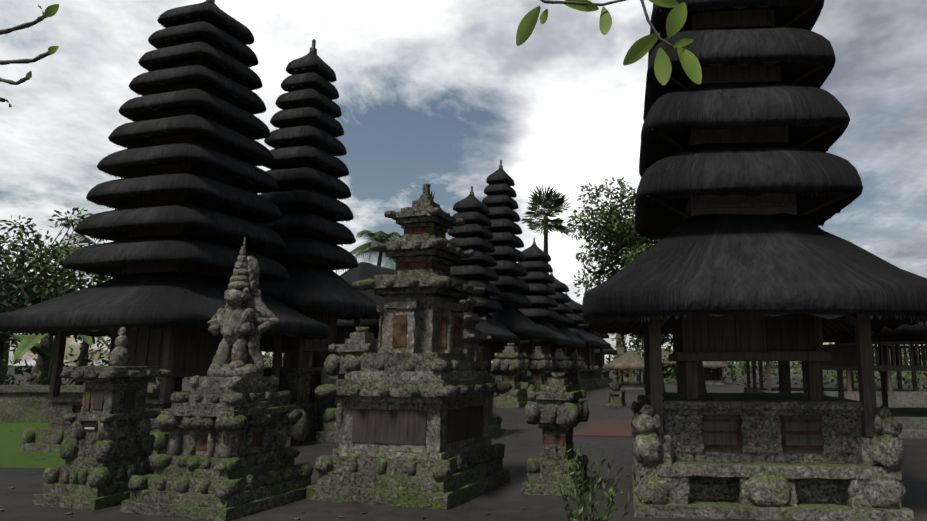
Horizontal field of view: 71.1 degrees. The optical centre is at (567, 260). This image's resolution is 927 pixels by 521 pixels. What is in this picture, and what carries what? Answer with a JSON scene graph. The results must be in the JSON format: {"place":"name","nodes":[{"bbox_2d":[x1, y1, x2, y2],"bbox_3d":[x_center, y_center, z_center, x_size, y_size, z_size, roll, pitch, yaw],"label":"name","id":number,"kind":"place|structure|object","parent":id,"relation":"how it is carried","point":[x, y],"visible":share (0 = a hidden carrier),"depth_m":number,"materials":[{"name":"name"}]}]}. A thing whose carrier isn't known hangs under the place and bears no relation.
{"place":"outdoors","nodes":[
{"label":"outdoors","id":0,"kind":"place"},
{"bbox_2d":[0,4,58,107],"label":"branch","id":1,"kind":"object","parent":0,"point":[51,10],"visible":1,"depth_m":3.51,"materials":[{"name":"brown plant"}]},
{"bbox_2d":[0,366,926,520],"bbox_3d":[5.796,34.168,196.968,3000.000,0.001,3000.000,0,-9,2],"label":"ground","id":2,"kind":"structure","parent":0,"point":[508,501],"depth_m":9.90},
{"bbox_2d":[0,332,53,376],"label":"banana","id":3,"kind":"object","parent":2,"relation":"on","point":[40,350],"visible":0.62,"depth_m":25.02,"materials":[{"name":"green plant"}]},
{"bbox_2d":[0,423,65,467],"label":"grass patch","id":4,"kind":"object","parent":2,"relation":"on","point":[12,455],"depth_m":13.88,"materials":[{"name":"green plant"}]},
{"bbox_2d":[0,207,93,384],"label":"tree","id":5,"kind":"object","parent":2,"relation":"on","point":[68,222],"visible":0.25,"depth_m":36.90,"materials":[{"name":"green plant"}]},
{"bbox_2d":[0,215,114,384],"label":"tree","id":6,"kind":"object","parent":2,"relation":"on","point":[34,293],"visible":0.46,"depth_m":30.10,"materials":[{"name":"green plant"}]},
{"bbox_2d":[13,333,110,384],"bbox_3d":[-20.535,4.131,26.183,3.752,4.132,4.664,9,-13,-44],"label":"banana","id":7,"kind":"object","parent":2,"relation":"on","point":[27,342],"visible":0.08,"depth_m":24.70,"materials":[{"name":"green plant"}]},
{"bbox_2d":[0,385,159,422],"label":"wall","id":8,"kind":"structure","parent":2,"relation":"on","point":[24,404],"depth_m":21.40,"materials":[{"name":"stone"}]},
{"bbox_2d":[50,233,113,384],"bbox_3d":[-24.814,3.136,33.776,5.318,8.546,5.595,0,-9,2],"label":"tree","id":9,"kind":"object","parent":2,"relation":"on","point":[84,350],"visible":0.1,"depth_m":33.25,"materials":[{"name":"green plant"}]},
{"bbox_2d":[32,327,171,509],"bbox_3d":[-6.687,2.221,9.384,1.160,2.491,1.170,-3,-10,17],"label":"shrine","id":10,"kind":"object","parent":2,"relation":"on","point":[106,450],"visible":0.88,"depth_m":9.07,"materials":[{"name":"stone"}]},
{"bbox_2d":[0,336,282,389],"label":"hedge","id":11,"kind":"object","parent":2,"relation":"on","point":[17,371],"visible":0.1,"depth_m":31.86,"materials":[{"name":"green plant"}]},
{"bbox_2d":[0,0,329,457],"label":"pagoda","id":12,"kind":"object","parent":2,"relation":"on","point":[189,213],"visible":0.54,"depth_m":15.50,"materials":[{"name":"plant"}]},
{"bbox_2d":[120,237,313,520],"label":"shrine statue","id":13,"kind":"object","parent":2,"relation":"on","point":[230,417],"visible":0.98,"depth_m":8.71,"materials":[{"name":"stone"}]},
{"bbox_2d":[256,39,380,434],"bbox_3d":[-7.836,-1.155,20.022,5.426,12.603,4.150,-3,-10,17],"label":"pagoda","id":14,"kind":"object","parent":2,"relation":"on","point":[307,170],"visible":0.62,"depth_m":19.58,"materials":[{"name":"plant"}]},
{"bbox_2d":[316,327,377,441],"bbox_3d":[-5.506,3.229,16.856,1.444,2.928,1.465,-3,-10,17],"label":"shrine","id":15,"kind":"object","parent":2,"relation":"on","point":[358,343],"visible":0.33,"depth_m":16.48,"materials":[{"name":"stone"}]},
{"bbox_2d":[336,230,401,273],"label":"palm tree","id":16,"kind":"object","parent":2,"relation":"on","point":[383,238],"visible":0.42,"depth_m":40.94,"materials":[{"name":"green plant"}]},
{"bbox_2d":[280,262,482,366],"bbox_3d":[-8.361,3.361,28.078,7.024,6.276,9.055,-3,-10,17],"label":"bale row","id":17,"kind":"object","parent":2,"relation":"on","point":[364,270],"visible":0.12,"depth_m":25.15,"materials":[{"name":"plant"}]},
{"bbox_2d":[306,183,512,509],"bbox_3d":[-2.358,1.143,10.279,2.315,4.910,2.332,-3,-10,17],"label":"shrine","id":18,"kind":"object","parent":2,"relation":"on","point":[416,392],"visible":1,"depth_m":9.48,"materials":[{"name":"stone"}]},
{"bbox_2d":[0,414,917,519],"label":"ground litter","id":19,"kind":"object","parent":2,"relation":"on","point":[296,518],"visible":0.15,"depth_m":8.70,"materials":[{"name":"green plant"}]},
{"bbox_2d":[459,296,504,438],"bbox_3d":[-2.921,2.697,17.380,1.972,4.129,1.928,-3,-10,17],"label":"shrine","id":20,"kind":"object","parent":2,"relation":"on","point":[473,339],"visible":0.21,"depth_m":17.30,"materials":[{"name":"stone"}]},
{"bbox_2d":[447,186,534,401],"bbox_3d":[-4.517,1.599,33.199,5.657,11.407,4.337,-3,-10,17],"label":"pagoda","id":21,"kind":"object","parent":2,"relation":"on","point":[473,233],"visible":0.52,"depth_m":32.99,"materials":[{"name":"stone"}]},
{"bbox_2d":[69,336,923,365],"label":"hedge","id":22,"kind":"object","parent":2,"relation":"on","point":[101,354],"visible":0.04,"depth_m":98.44,"materials":[{"name":"green plant"}]},
{"bbox_2d":[492,343,528,407],"bbox_3d":[-2.664,5.313,29.614,1.453,2.920,1.447,-3,-10,17],"label":"shrine","id":23,"kind":"object","parent":2,"relation":"on","point":[510,364],"visible":0.96,"depth_m":29.22,"materials":[{"name":"stone"}]},
{"bbox_2d":[482,160,549,385],"bbox_3d":[-3.359,0.862,37.680,6.447,14.302,4.924,-3,-10,17],"label":"pagoda","id":24,"kind":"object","parent":2,"relation":"on","point":[501,204],"visible":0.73,"depth_m":37.30,"materials":[{"name":"stone"}]},
{"bbox_2d":[525,347,552,399],"bbox_3d":[-1.661,6.277,35.500,1.456,2.921,1.452,-3,-10,17],"label":"shrine","id":25,"kind":"object","parent":2,"relation":"on","point":[540,364],"visible":0.65,"depth_m":35.16,"materials":[{"name":"stone"}]},
{"bbox_2d":[517,238,572,377],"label":"pagoda","id":26,"kind":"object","parent":2,"relation":"on","point":[537,279],"visible":0.48,"depth_m":43.71,"materials":[{"name":"stone"}]},
{"bbox_2d":[520,184,572,273],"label":"palm tree","id":27,"kind":"object","parent":2,"relation":"on","point":[548,202],"visible":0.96,"depth_m":60.65,"materials":[{"name":"green plant"}]},
{"bbox_2d":[185,365,926,377],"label":"wall","id":28,"kind":"structure","parent":2,"relation":"on","point":[612,375],"depth_m":92.33,"materials":[{"name":"stone"}]},
{"bbox_2d":[521,373,592,496],"bbox_3d":[-0.152,2.671,9.986,0.888,1.793,0.896,-3,-10,17],"label":"shrine","id":29,"kind":"object","parent":2,"relation":"on","point":[558,411],"visible":0.94,"depth_m":9.73,"materials":[{"name":"stone"}]},
{"bbox_2d":[549,349,571,384],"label":"shrine","id":30,"kind":"object","parent":2,"relation":"on","point":[560,362],"visible":0.54,"depth_m":41.10,"materials":[{"name":"stone"}]},
{"bbox_2d":[547,272,585,377],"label":"pagoda","id":31,"kind":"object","parent":2,"relation":"on","point":[560,298],"visible":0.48,"depth_m":48.11,"materials":[{"name":"stone"}]},
{"bbox_2d":[550,292,599,388],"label":"pagoda","id":32,"kind":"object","parent":2,"relation":"on","point":[582,334],"visible":0.38,"depth_m":52.33,"materials":[{"name":"stone"}]},
{"bbox_2d":[567,351,585,390],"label":"shrine","id":33,"kind":"object","parent":2,"relation":"on","point":[577,366],"visible":0.75,"depth_m":46.90,"materials":[{"name":"stone"}]},
{"bbox_2d":[578,313,610,386],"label":"pagoda","id":34,"kind":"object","parent":2,"relation":"on","point":[594,374],"visible":0.21,"depth_m":57.63,"materials":[{"name":"stone"}]},
{"bbox_2d":[555,440,638,520],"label":"bush","id":35,"kind":"object","parent":2,"relation":"on","point":[582,510],"visible":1,"depth_m":6.08,"materials":[{"name":"green plant"}]},
{"bbox_2d":[584,329,616,384],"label":"pagoda","id":36,"kind":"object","parent":2,"relation":"on","point":[604,373],"visible":0.35,"depth_m":63.13,"materials":[{"name":"stone"}]},
{"bbox_2d":[573,420,633,436],"bbox_3d":[1.378,5.118,19.562,1.706,0.035,5.004,-2,-9,10],"label":"paved area","id":37,"kind":"object","parent":2,"relation":"on","point":[608,428],"visible":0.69,"depth_m":18.73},
{"bbox_2d":[606,383,625,405],"bbox_3d":[2.290,6.353,30.266,0.795,1.074,0.793,-3,-10,17],"label":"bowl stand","id":38,"kind":"object","parent":2,"relation":"on","point":[615,396],"visible":1,"depth_m":29.99,"materials":[{"name":"stone"}]},
{"bbox_2d":[564,177,672,391],"bbox_3d":[3.510,1.212,26.732,7.260,10.137,7.910,0,-9,2],"label":"tree","id":39,"kind":"object","parent":2,"relation":"on","point":[616,229],"visible":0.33,"depth_m":26.74,"materials":[{"name":"green plant"}]},
{"bbox_2d":[603,350,644,389],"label":"hut","id":40,"kind":"object","parent":2,"relation":"on","point":[629,360],"visible":0.71,"depth_m":49.80,"materials":[{"name":"plant"}]},
{"bbox_2d":[629,334,664,355],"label":"tree","id":41,"kind":"object","parent":2,"relation":"on","point":[641,341],"visible":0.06,"depth_m":82.82,"materials":[{"name":"green plant"}]},
{"bbox_2d":[617,238,706,392],"bbox_3d":[6.344,2.008,30.720,8.453,9.850,9.515,0,-9,2],"label":"tree","id":42,"kind":"object","parent":2,"relation":"on","point":[701,383],"depth_m":30.00,"materials":[{"name":"green plant"}]},
{"bbox_2d":[661,348,676,382],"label":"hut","id":43,"kind":"object","parent":2,"relation":"on","point":[668,363],"visible":0.31,"depth_m":69.37,"materials":[{"name":"stone"}]},
{"bbox_2d":[703,361,731,384],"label":"hut","id":44,"kind":"object","parent":2,"relation":"on","point":[713,377],"visible":0.4,"depth_m":63.12,"materials":[{"name":"plant"}]},
{"bbox_2d":[582,0,926,520],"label":"pagoda","id":45,"kind":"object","parent":2,"relation":"on","point":[748,185],"visible":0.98,"depth_m":8.75,"materials":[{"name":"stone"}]},
{"bbox_2d":[606,336,921,384],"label":"hedge","id":46,"kind":"object","parent":2,"relation":"on","point":[742,369],"visible":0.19,"depth_m":62.90,"materials":[{"name":"green plant"}]},
{"bbox_2d":[744,344,926,407],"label":"pavilion","id":47,"kind":"structure","parent":2,"relation":"on","point":[899,396],"depth_m":26.87,"materials":[{"name":"stone"}]},
{"bbox_2d":[820,321,926,437],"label":"bale","id":48,"kind":"object","parent":2,"relation":"on","point":[913,420],"visible":0.19,"depth_m":19.45,"materials":[{"name":"stone"}]},
{"bbox_2d":[820,341,926,370],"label":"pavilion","id":49,"kind":"structure","parent":48,"relation":"on","point":[844,356],"depth_m":17.96,"materials":[{"name":"brown wood"}]},
{"bbox_2d":[823,344,926,389],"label":"hedge","id":50,"kind":"object","parent":2,"relation":"on","point":[904,373],"visible":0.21,"depth_m":43.86,"materials":[{"name":"green plant"}]},
{"bbox_2d":[0,0,926,365],"label":"sky","id":51,"kind":"structure","parent":0,"point":[437,93],"materials":[{"name":"white"}]},
{"bbox_2d":[516,0,701,84],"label":"branch","id":52,"kind":"object","parent":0,"point":[640,48],"visible":1,"depth_m":3.60,"materials":[{"name":"green plant"}]},
{"bbox_2d":[585,334,638,380],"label":"gate","id":53,"kind":"structure","parent":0,"point":[620,350],"depth_m":75.89,"materials":[{"name":"stone"}]}
]}

